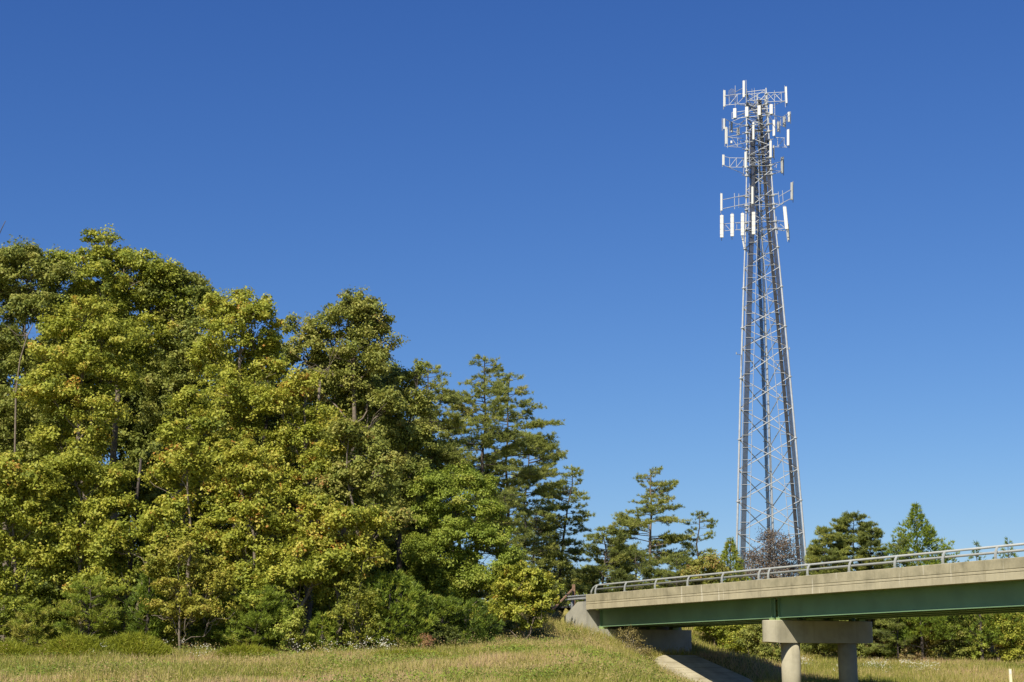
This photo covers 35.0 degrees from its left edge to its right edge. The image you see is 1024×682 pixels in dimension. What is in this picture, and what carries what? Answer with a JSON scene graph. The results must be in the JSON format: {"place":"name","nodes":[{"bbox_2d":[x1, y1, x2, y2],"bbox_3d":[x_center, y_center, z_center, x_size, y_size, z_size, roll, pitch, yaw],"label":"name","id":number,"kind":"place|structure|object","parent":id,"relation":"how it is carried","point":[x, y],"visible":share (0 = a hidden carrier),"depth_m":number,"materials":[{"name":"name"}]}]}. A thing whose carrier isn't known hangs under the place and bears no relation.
{"place":"outdoors","nodes":[
{"label":"outdoors","id":0,"kind":"place"},
{"bbox_2d":[0,0,1023,604],"label":"sky","id":1,"kind":"structure","parent":0,"point":[536,186],"materials":[{"name":"blue"}]},
{"bbox_2d":[3,608,1023,681],"bbox_3d":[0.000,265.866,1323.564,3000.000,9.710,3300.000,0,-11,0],"label":"ground","id":2,"kind":"structure","parent":0,"point":[560,613],"depth_m":99.75,"materials":[{"name":"green plant"}]},
{"bbox_2d":[4,324,32,640],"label":"leaning pale tree","id":3,"kind":"object","parent":2,"relation":"on","point":[15,418],"visible":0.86,"depth_m":87.37,"materials":[{"name":"grey plant"}]},
{"bbox_2d":[0,637,41,658],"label":"grass mound","id":4,"kind":"object","parent":2,"relation":"on","point":[16,647],"depth_m":70.62,"materials":[{"name":"green plant"}]},
{"bbox_2d":[4,604,53,646],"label":"pine sapling","id":5,"kind":"object","parent":2,"relation":"on","point":[22,626],"visible":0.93,"depth_m":77.01,"materials":[{"name":"green plant"}]},
{"bbox_2d":[0,592,75,643],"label":"understory bush","id":6,"kind":"object","parent":2,"relation":"on","point":[12,605],"visible":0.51,"depth_m":78.91,"materials":[{"name":"green plant"}]},
{"bbox_2d":[0,449,78,639],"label":"young oak tree","id":7,"kind":"object","parent":2,"relation":"on","point":[21,483],"visible":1,"depth_m":80.29,"materials":[{"name":"green plant"}]},
{"bbox_2d":[0,234,82,640],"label":"oak tree","id":8,"kind":"object","parent":2,"relation":"on","point":[17,261],"visible":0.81,"depth_m":89.54,"materials":[{"name":"green plant"}]},
{"bbox_2d":[22,566,67,636],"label":"understory bush","id":9,"kind":"object","parent":2,"relation":"on","point":[44,594],"visible":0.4,"depth_m":86.55,"materials":[{"name":"green plant"}]},
{"bbox_2d":[0,279,91,565],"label":"backwood tree","id":10,"kind":"object","parent":2,"relation":"on","point":[52,419],"visible":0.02,"depth_m":99.70,"materials":[{"name":"green plant"}]},
{"bbox_2d":[34,551,112,634],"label":"understory bush","id":11,"kind":"object","parent":2,"relation":"on","point":[65,618],"visible":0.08,"depth_m":88.33,"materials":[{"name":"green plant"}]},
{"bbox_2d":[7,294,148,637],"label":"oak tree","id":12,"kind":"object","parent":2,"relation":"on","point":[52,388],"visible":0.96,"depth_m":85.60,"materials":[{"name":"green plant"}]},
{"bbox_2d":[35,630,124,659],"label":"grass mound","id":13,"kind":"object","parent":2,"relation":"on","point":[77,644],"depth_m":71.06,"materials":[{"name":"green plant"}]},
{"bbox_2d":[45,574,125,639],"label":"bush","id":14,"kind":"object","parent":2,"relation":"on","point":[104,619],"visible":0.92,"depth_m":77.15,"materials":[{"name":"green plant"}]},
{"bbox_2d":[27,446,145,634],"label":"young oak tree","id":15,"kind":"object","parent":2,"relation":"on","point":[75,464],"visible":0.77,"depth_m":81.53,"materials":[{"name":"green plant"}]},
{"bbox_2d":[56,279,160,565],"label":"backwood tree","id":16,"kind":"object","parent":2,"relation":"on","point":[131,440],"visible":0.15,"depth_m":100.85,"materials":[{"name":"green plant"}]},
{"bbox_2d":[37,223,203,631],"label":"oak tree","id":17,"kind":"object","parent":2,"relation":"on","point":[111,287],"visible":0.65,"depth_m":92.06,"materials":[{"name":"green plant"}]},
{"bbox_2d":[62,501,185,629],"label":"young oak tree","id":18,"kind":"object","parent":2,"relation":"on","point":[113,538],"visible":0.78,"depth_m":79.68,"materials":[{"name":"green plant"}]},
{"bbox_2d":[104,555,161,635],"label":"understory bush","id":19,"kind":"object","parent":2,"relation":"on","point":[121,596],"visible":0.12,"depth_m":86.75,"materials":[{"name":"green plant"}]},
{"bbox_2d":[123,458,142,635],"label":"bare trunk tree","id":20,"kind":"object","parent":2,"relation":"on","point":[130,563],"visible":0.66,"depth_m":84.17,"materials":[{"name":"brown plant"}]},
{"bbox_2d":[101,628,176,658],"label":"grass mound","id":21,"kind":"object","parent":2,"relation":"on","point":[139,643],"depth_m":72.16,"materials":[{"name":"green plant"}]},
{"bbox_2d":[90,304,190,562],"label":"backwood tree","id":22,"kind":"object","parent":2,"relation":"on","point":[159,394],"depth_m":104.45,"materials":[{"name":"green plant"}]},
{"bbox_2d":[119,569,169,637],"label":"cedar bush","id":23,"kind":"object","parent":2,"relation":"on","point":[149,621],"visible":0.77,"depth_m":78.18,"materials":[{"name":"green plant"}]},
{"bbox_2d":[104,612,186,648],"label":"understory bush","id":24,"kind":"object","parent":2,"relation":"on","point":[168,637],"visible":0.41,"depth_m":79.04,"materials":[{"name":"green plant"}]},
{"bbox_2d":[130,350,221,557],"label":"backwood tree","id":25,"kind":"object","parent":2,"relation":"on","point":[149,497],"visible":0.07,"depth_m":99.37,"materials":[{"name":"green plant"}]},
{"bbox_2d":[132,260,226,637],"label":"oak tree","id":26,"kind":"object","parent":2,"relation":"on","point":[172,362],"visible":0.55,"depth_m":91.89,"materials":[{"name":"green plant"}]},
{"bbox_2d":[151,554,212,636],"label":"understory bush","id":27,"kind":"object","parent":2,"relation":"on","point":[181,573],"visible":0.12,"depth_m":88.49,"materials":[{"name":"green plant"}]},
{"bbox_2d":[136,535,239,650],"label":"turning tree","id":28,"kind":"object","parent":2,"relation":"on","point":[195,606],"visible":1,"depth_m":77.50,"materials":[{"name":"green plant"}]},
{"bbox_2d":[131,436,252,648],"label":"young oak tree","id":29,"kind":"object","parent":2,"relation":"on","point":[172,477],"visible":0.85,"depth_m":80.58,"materials":[{"name":"green plant"}]},
{"bbox_2d":[151,381,246,645],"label":"young oak tree","id":30,"kind":"object","parent":2,"relation":"on","point":[188,400],"visible":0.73,"depth_m":83.60,"materials":[{"name":"green plant"}]},
{"bbox_2d":[196,593,252,647],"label":"pine sapling","id":31,"kind":"object","parent":2,"relation":"on","point":[223,600],"visible":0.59,"depth_m":78.16,"materials":[{"name":"green plant"}]},
{"bbox_2d":[182,621,282,648],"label":"understory bush","id":32,"kind":"object","parent":2,"relation":"on","point":[199,639],"visible":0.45,"depth_m":78.70,"materials":[{"name":"green plant"}]},
{"bbox_2d":[184,286,291,595],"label":"oak tree","id":33,"kind":"object","parent":2,"relation":"on","point":[267,364],"visible":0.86,"depth_m":87.20,"materials":[{"name":"green plant"}]},
{"bbox_2d":[212,642,278,658],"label":"grass mound","id":34,"kind":"object","parent":2,"relation":"on","point":[250,648],"depth_m":72.66,"materials":[{"name":"green plant"}]},
{"bbox_2d":[212,583,298,646],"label":"pine sapling","id":35,"kind":"object","parent":2,"relation":"on","point":[259,621],"visible":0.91,"depth_m":77.67,"materials":[{"name":"green plant"}]},
{"bbox_2d":[211,340,300,560],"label":"backwood tree","id":36,"kind":"object","parent":2,"relation":"on","point":[268,425],"visible":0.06,"depth_m":100.84,"materials":[{"name":"green plant"}]},
{"bbox_2d":[201,436,329,646],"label":"young oak tree","id":37,"kind":"object","parent":2,"relation":"on","point":[252,470],"visible":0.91,"depth_m":79.84,"materials":[{"name":"green plant"}]},
{"bbox_2d":[266,579,314,642],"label":"understory bush","id":38,"kind":"object","parent":2,"relation":"on","point":[301,590],"visible":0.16,"depth_m":87.09,"materials":[{"name":"green plant"}]},
{"bbox_2d":[268,605,314,653],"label":"sapling bush","id":39,"kind":"object","parent":2,"relation":"on","point":[293,622],"visible":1,"depth_m":76.97,"materials":[{"name":"green plant"}]},
{"bbox_2d":[231,542,357,650],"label":"young oak tree","id":40,"kind":"object","parent":2,"relation":"on","point":[313,571],"visible":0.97,"depth_m":78.86,"materials":[{"name":"green plant"}]},
{"bbox_2d":[243,363,376,643],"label":"oak tree","id":41,"kind":"object","parent":2,"relation":"on","point":[287,391],"visible":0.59,"depth_m":85.52,"materials":[{"name":"green plant"}]},
{"bbox_2d":[262,353,357,531],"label":"backwood tree","id":42,"kind":"object","parent":2,"relation":"on","point":[300,411],"visible":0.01,"depth_m":99.88,"materials":[{"name":"green plant"}]},
{"bbox_2d":[297,334,345,631],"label":"shaded trunk tree","id":43,"kind":"object","parent":2,"relation":"on","point":[318,398],"visible":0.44,"depth_m":88.07,"materials":[{"name":"brown plant"}]},
{"bbox_2d":[302,611,341,650],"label":"cedar bush","id":44,"kind":"object","parent":2,"relation":"on","point":[329,636],"visible":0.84,"depth_m":78.52,"materials":[{"name":"green plant"}]},
{"bbox_2d":[289,577,369,640],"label":"understory bush","id":45,"kind":"object","parent":2,"relation":"on","point":[317,607],"visible":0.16,"depth_m":86.12,"materials":[{"name":"green plant"}]},
{"bbox_2d":[269,286,410,634],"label":"oak tree","id":46,"kind":"object","parent":2,"relation":"on","point":[354,311],"visible":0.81,"depth_m":91.22,"materials":[{"name":"green plant"}]},
{"bbox_2d":[292,492,399,648],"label":"young oak tree","id":47,"kind":"object","parent":2,"relation":"on","point":[333,518],"visible":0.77,"depth_m":80.34,"materials":[{"name":"green plant"}]},
{"bbox_2d":[321,359,373,560],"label":"backwood tree","id":48,"kind":"object","parent":2,"relation":"on","point":[331,397],"visible":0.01,"depth_m":105.03,"materials":[{"name":"green plant"}]},
{"bbox_2d":[305,561,397,650],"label":"leafy bush","id":49,"kind":"object","parent":2,"relation":"on","point":[325,589],"visible":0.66,"depth_m":80.20,"materials":[{"name":"green plant"}]},
{"bbox_2d":[324,569,385,649],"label":"thicket bush","id":50,"kind":"object","parent":2,"relation":"on","point":[353,620],"visible":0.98,"depth_m":78.80,"materials":[{"name":"green plant"}]},
{"bbox_2d":[307,415,417,619],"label":"young oak tree","id":51,"kind":"object","parent":2,"relation":"on","point":[335,485],"visible":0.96,"depth_m":83.25,"materials":[{"name":"green plant"}]},
{"bbox_2d":[362,558,394,638],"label":"understory bush","id":52,"kind":"object","parent":2,"relation":"on","point":[373,570],"visible":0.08,"depth_m":93.40,"materials":[{"name":"green plant"}]},
{"bbox_2d":[347,372,413,563],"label":"backwood tree","id":53,"kind":"object","parent":2,"relation":"on","point":[376,425],"visible":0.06,"depth_m":99.60,"materials":[{"name":"green plant"}]},
{"bbox_2d":[335,569,439,648],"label":"cedar bush","id":54,"kind":"object","parent":2,"relation":"on","point":[411,604],"visible":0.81,"depth_m":80.25,"materials":[{"name":"green plant"}]},
{"bbox_2d":[20,513,778,606],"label":"woods","id":55,"kind":"object","parent":2,"relation":"on","point":[553,585],"depth_m":183.06,"materials":[{"name":"green plant"}]},
{"bbox_2d":[360,358,448,639],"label":"oak tree","id":56,"kind":"object","parent":2,"relation":"on","point":[417,437],"visible":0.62,"depth_m":92.19,"materials":[{"name":"green plant"}]},
{"bbox_2d":[366,647,449,658],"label":"grass mound","id":57,"kind":"object","parent":2,"relation":"on","point":[395,651],"depth_m":73.23,"materials":[{"name":"green plant"}]},
{"bbox_2d":[373,542,445,636],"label":"understory bush","id":58,"kind":"object","parent":2,"relation":"on","point":[390,567],"visible":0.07,"depth_m":93.61,"materials":[{"name":"green plant"}]},
{"bbox_2d":[403,424,464,575],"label":"backwood tree","id":59,"kind":"object","parent":2,"relation":"on","point":[436,461],"visible":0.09,"depth_m":98.20,"materials":[{"name":"green plant"}]},
{"bbox_2d":[410,613,467,646],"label":"understory bush","id":60,"kind":"object","parent":2,"relation":"on","point":[451,635],"visible":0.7,"depth_m":81.51,"materials":[{"name":"green plant"}]},
{"bbox_2d":[385,358,495,552],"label":"pine tree","id":61,"kind":"object","parent":2,"relation":"on","point":[447,397],"visible":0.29,"depth_m":98.56,"materials":[{"name":"green plant"}]},
{"bbox_2d":[414,594,473,643],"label":"pine sapling","id":62,"kind":"object","parent":2,"relation":"on","point":[451,603],"visible":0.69,"depth_m":82.81,"materials":[{"name":"green plant"}]},
{"bbox_2d":[398,458,530,632],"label":"willow oak tree","id":63,"kind":"object","parent":2,"relation":"on","point":[446,484],"visible":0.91,"depth_m":89.90,"materials":[{"name":"green plant"}]},
{"bbox_2d":[434,596,506,643],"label":"cedar bush","id":64,"kind":"object","parent":2,"relation":"on","point":[478,630],"visible":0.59,"depth_m":84.23,"materials":[{"name":"green plant"}]},
{"bbox_2d":[433,353,541,605],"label":"pine tree","id":65,"kind":"object","parent":2,"relation":"on","point":[488,437],"visible":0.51,"depth_m":103.36,"materials":[{"name":"green plant"}]},
{"bbox_2d":[473,619,527,633],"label":"understory bush","id":66,"kind":"object","parent":2,"relation":"on","point":[510,625],"visible":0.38,"depth_m":92.24,"materials":[{"name":"green plant"}]},
{"bbox_2d":[469,486,535,607],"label":"pine tree","id":67,"kind":"object","parent":2,"relation":"on","point":[524,536],"visible":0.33,"depth_m":99.51,"materials":[{"name":"green plant"}]},
{"bbox_2d":[0,613,1023,681],"bbox_3d":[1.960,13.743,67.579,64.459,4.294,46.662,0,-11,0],"label":"grass","id":68,"kind":"structure","parent":2,"relation":"on","point":[477,662],"depth_m":65.43,"materials":[{"name":"green plant"}]},
{"bbox_2d":[465,371,566,601],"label":"pine tree","id":69,"kind":"object","parent":2,"relation":"on","point":[542,444],"visible":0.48,"depth_m":108.31,"materials":[{"name":"green plant"}]},
{"bbox_2d":[467,560,564,639],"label":"yellow bush","id":70,"kind":"object","parent":2,"relation":"on","point":[535,597],"visible":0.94,"depth_m":87.64,"materials":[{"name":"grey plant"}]},
{"bbox_2d":[502,430,568,590],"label":"pine tree","id":71,"kind":"object","parent":2,"relation":"on","point":[546,495],"visible":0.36,"depth_m":119.23,"materials":[{"name":"green plant"}]},
{"bbox_2d":[510,507,572,601],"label":"pine tree","id":72,"kind":"object","parent":2,"relation":"on","point":[546,528],"visible":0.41,"depth_m":121.07,"materials":[{"name":"green plant"}]},
{"bbox_2d":[524,464,594,606],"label":"pine tree","id":73,"kind":"object","parent":2,"relation":"on","point":[566,520],"visible":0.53,"depth_m":123.43,"materials":[{"name":"green plant"}]},
{"bbox_2d":[535,564,585,606],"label":"vine bush","id":74,"kind":"object","parent":2,"relation":"on","point":[568,575],"visible":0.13,"depth_m":128.71,"materials":[{"name":"green plant"}]},
{"bbox_2d":[464,612,734,677],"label":"embankment grass","id":75,"kind":"structure","parent":2,"relation":"on","point":[552,627],"depth_m":95.63,"materials":[{"name":"green plant"}]},
{"bbox_2d":[567,521,648,602],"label":"pine tree","id":76,"kind":"object","parent":2,"relation":"on","point":[611,563],"visible":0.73,"depth_m":118.81,"materials":[{"name":"green plant"}]},
{"bbox_2d":[604,547,665,591],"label":"pine tree","id":77,"kind":"object","parent":2,"relation":"on","point":[640,567],"visible":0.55,"depth_m":117.61,"materials":[{"name":"green plant"}]},
{"bbox_2d":[615,624,655,660],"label":"slope shrub","id":78,"kind":"object","parent":2,"relation":"on","point":[629,638],"visible":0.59,"depth_m":97.23,"materials":[{"name":"green plant"}]},
{"bbox_2d":[605,465,694,586],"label":"pine tree","id":79,"kind":"object","parent":2,"relation":"on","point":[635,525],"visible":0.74,"depth_m":121.36,"materials":[{"name":"green plant"}]},
{"bbox_2d":[639,549,700,588],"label":"pine tree","id":80,"kind":"object","parent":2,"relation":"on","point":[664,573],"visible":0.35,"depth_m":116.84,"materials":[{"name":"green plant"}]},
{"bbox_2d":[668,510,725,584],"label":"pine tree","id":81,"kind":"object","parent":2,"relation":"on","point":[710,525],"visible":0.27,"depth_m":123.56,"materials":[{"name":"green plant"}]},
{"bbox_2d":[680,549,736,584],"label":"yellowing tree","id":82,"kind":"object","parent":2,"relation":"on","point":[710,562],"visible":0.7,"depth_m":114.14,"materials":[{"name":"green plant"}]},
{"bbox_2d":[693,625,753,653],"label":"bank shrub","id":83,"kind":"object","parent":2,"relation":"on","point":[725,639],"visible":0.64,"depth_m":110.88,"materials":[{"name":"green plant"}]},
{"bbox_2d":[719,537,751,581],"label":"cedar tree","id":84,"kind":"object","parent":2,"relation":"on","point":[736,565],"visible":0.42,"depth_m":116.98,"materials":[{"name":"green plant"}]},
{"bbox_2d":[735,624,780,664],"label":"bank shrub","id":85,"kind":"object","parent":2,"relation":"on","point":[754,645],"visible":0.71,"depth_m":108.67,"materials":[{"name":"green plant"}]},
{"bbox_2d":[720,81,806,580],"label":"cell tower","id":86,"kind":"structure","parent":2,"relation":"on","point":[754,177],"depth_m":162.80,"materials":[{"name":"metal"}]},
{"bbox_2d":[739,526,805,580],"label":"plum tree","id":87,"kind":"object","parent":2,"relation":"on","point":[760,560],"visible":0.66,"depth_m":126.44,"materials":[{"name":"purple plant"}]},
{"bbox_2d":[564,543,1023,681],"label":"highway bridge","id":88,"kind":"structure","parent":2,"relation":"on","point":[790,614],"depth_m":85.75,"materials":[{"name":"concrete"}]},
{"bbox_2d":[799,525,856,659],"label":"pine tree","id":89,"kind":"object","parent":2,"relation":"on","point":[814,553],"visible":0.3,"depth_m":119.60,"materials":[{"name":"green plant"}]},
{"bbox_2d":[800,643,870,657],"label":"bank shrub","id":90,"kind":"object","parent":2,"relation":"on","point":[815,646],"visible":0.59,"depth_m":118.52,"materials":[{"name":"green plant"}]},
{"bbox_2d":[822,510,886,657],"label":"pine tree","id":91,"kind":"object","parent":2,"relation":"on","point":[844,522],"visible":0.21,"depth_m":121.70,"materials":[{"name":"green plant"}]},
{"bbox_2d":[851,521,895,658],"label":"pine tree","id":92,"kind":"object","parent":2,"relation":"on","point":[875,535],"visible":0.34,"depth_m":120.94,"materials":[{"name":"green plant"}]},
{"bbox_2d":[871,538,916,660],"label":"pine tree","id":93,"kind":"object","parent":2,"relation":"on","point":[886,633],"visible":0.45,"depth_m":117.92,"materials":[{"name":"green plant"}]},
{"bbox_2d":[882,618,918,659],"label":"pine tree","id":94,"kind":"object","parent":2,"relation":"on","point":[893,649],"visible":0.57,"depth_m":118.63,"materials":[{"name":"green plant"}]},
{"bbox_2d":[894,645,928,661],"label":"bank shrub","id":95,"kind":"object","parent":2,"relation":"on","point":[905,650],"visible":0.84,"depth_m":117.80,"materials":[{"name":"green plant"}]},
{"bbox_2d":[872,501,975,659],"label":"cedar tree","id":96,"kind":"object","parent":2,"relation":"on","point":[928,532],"visible":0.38,"depth_m":119.09,"materials":[{"name":"green plant"}]},
{"bbox_2d":[906,617,945,660],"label":"pine tree","id":97,"kind":"object","parent":2,"relation":"on","point":[928,651],"visible":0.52,"depth_m":119.75,"materials":[{"name":"green plant"}]},
{"bbox_2d":[929,615,975,660],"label":"bank shrub","id":98,"kind":"object","parent":2,"relation":"on","point":[955,648],"visible":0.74,"depth_m":118.52,"materials":[{"name":"green plant"}]},
{"bbox_2d":[956,540,1003,662],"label":"cedar tree","id":99,"kind":"object","parent":2,"relation":"on","point":[980,622],"visible":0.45,"depth_m":117.78,"materials":[{"name":"green plant"}]},
{"bbox_2d":[963,614,999,660],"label":"bank shrub","id":100,"kind":"object","parent":2,"relation":"on","point":[975,650],"visible":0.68,"depth_m":118.27,"materials":[{"name":"green plant"}]},
{"bbox_2d":[971,557,1023,661],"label":"cedar tree","id":101,"kind":"object","parent":2,"relation":"on","point":[988,630],"visible":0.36,"depth_m":117.56,"materials":[{"name":"green plant"}]},
{"bbox_2d":[986,613,1023,662],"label":"bank shrub","id":102,"kind":"object","parent":2,"relation":"on","point":[1009,652],"visible":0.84,"depth_m":117.37,"materials":[{"name":"green plant"}]},
{"bbox_2d":[986,537,1023,657],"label":"cedar tree","id":103,"kind":"object","parent":2,"relation":"on","point":[1014,555],"visible":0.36,"depth_m":117.84,"materials":[{"name":"green plant"}]},
{"bbox_2d":[655,655,752,681],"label":"slope paving","id":104,"kind":"structure","parent":0,"point":[695,667],"depth_m":97.46,"materials":[{"name":"concrete"}]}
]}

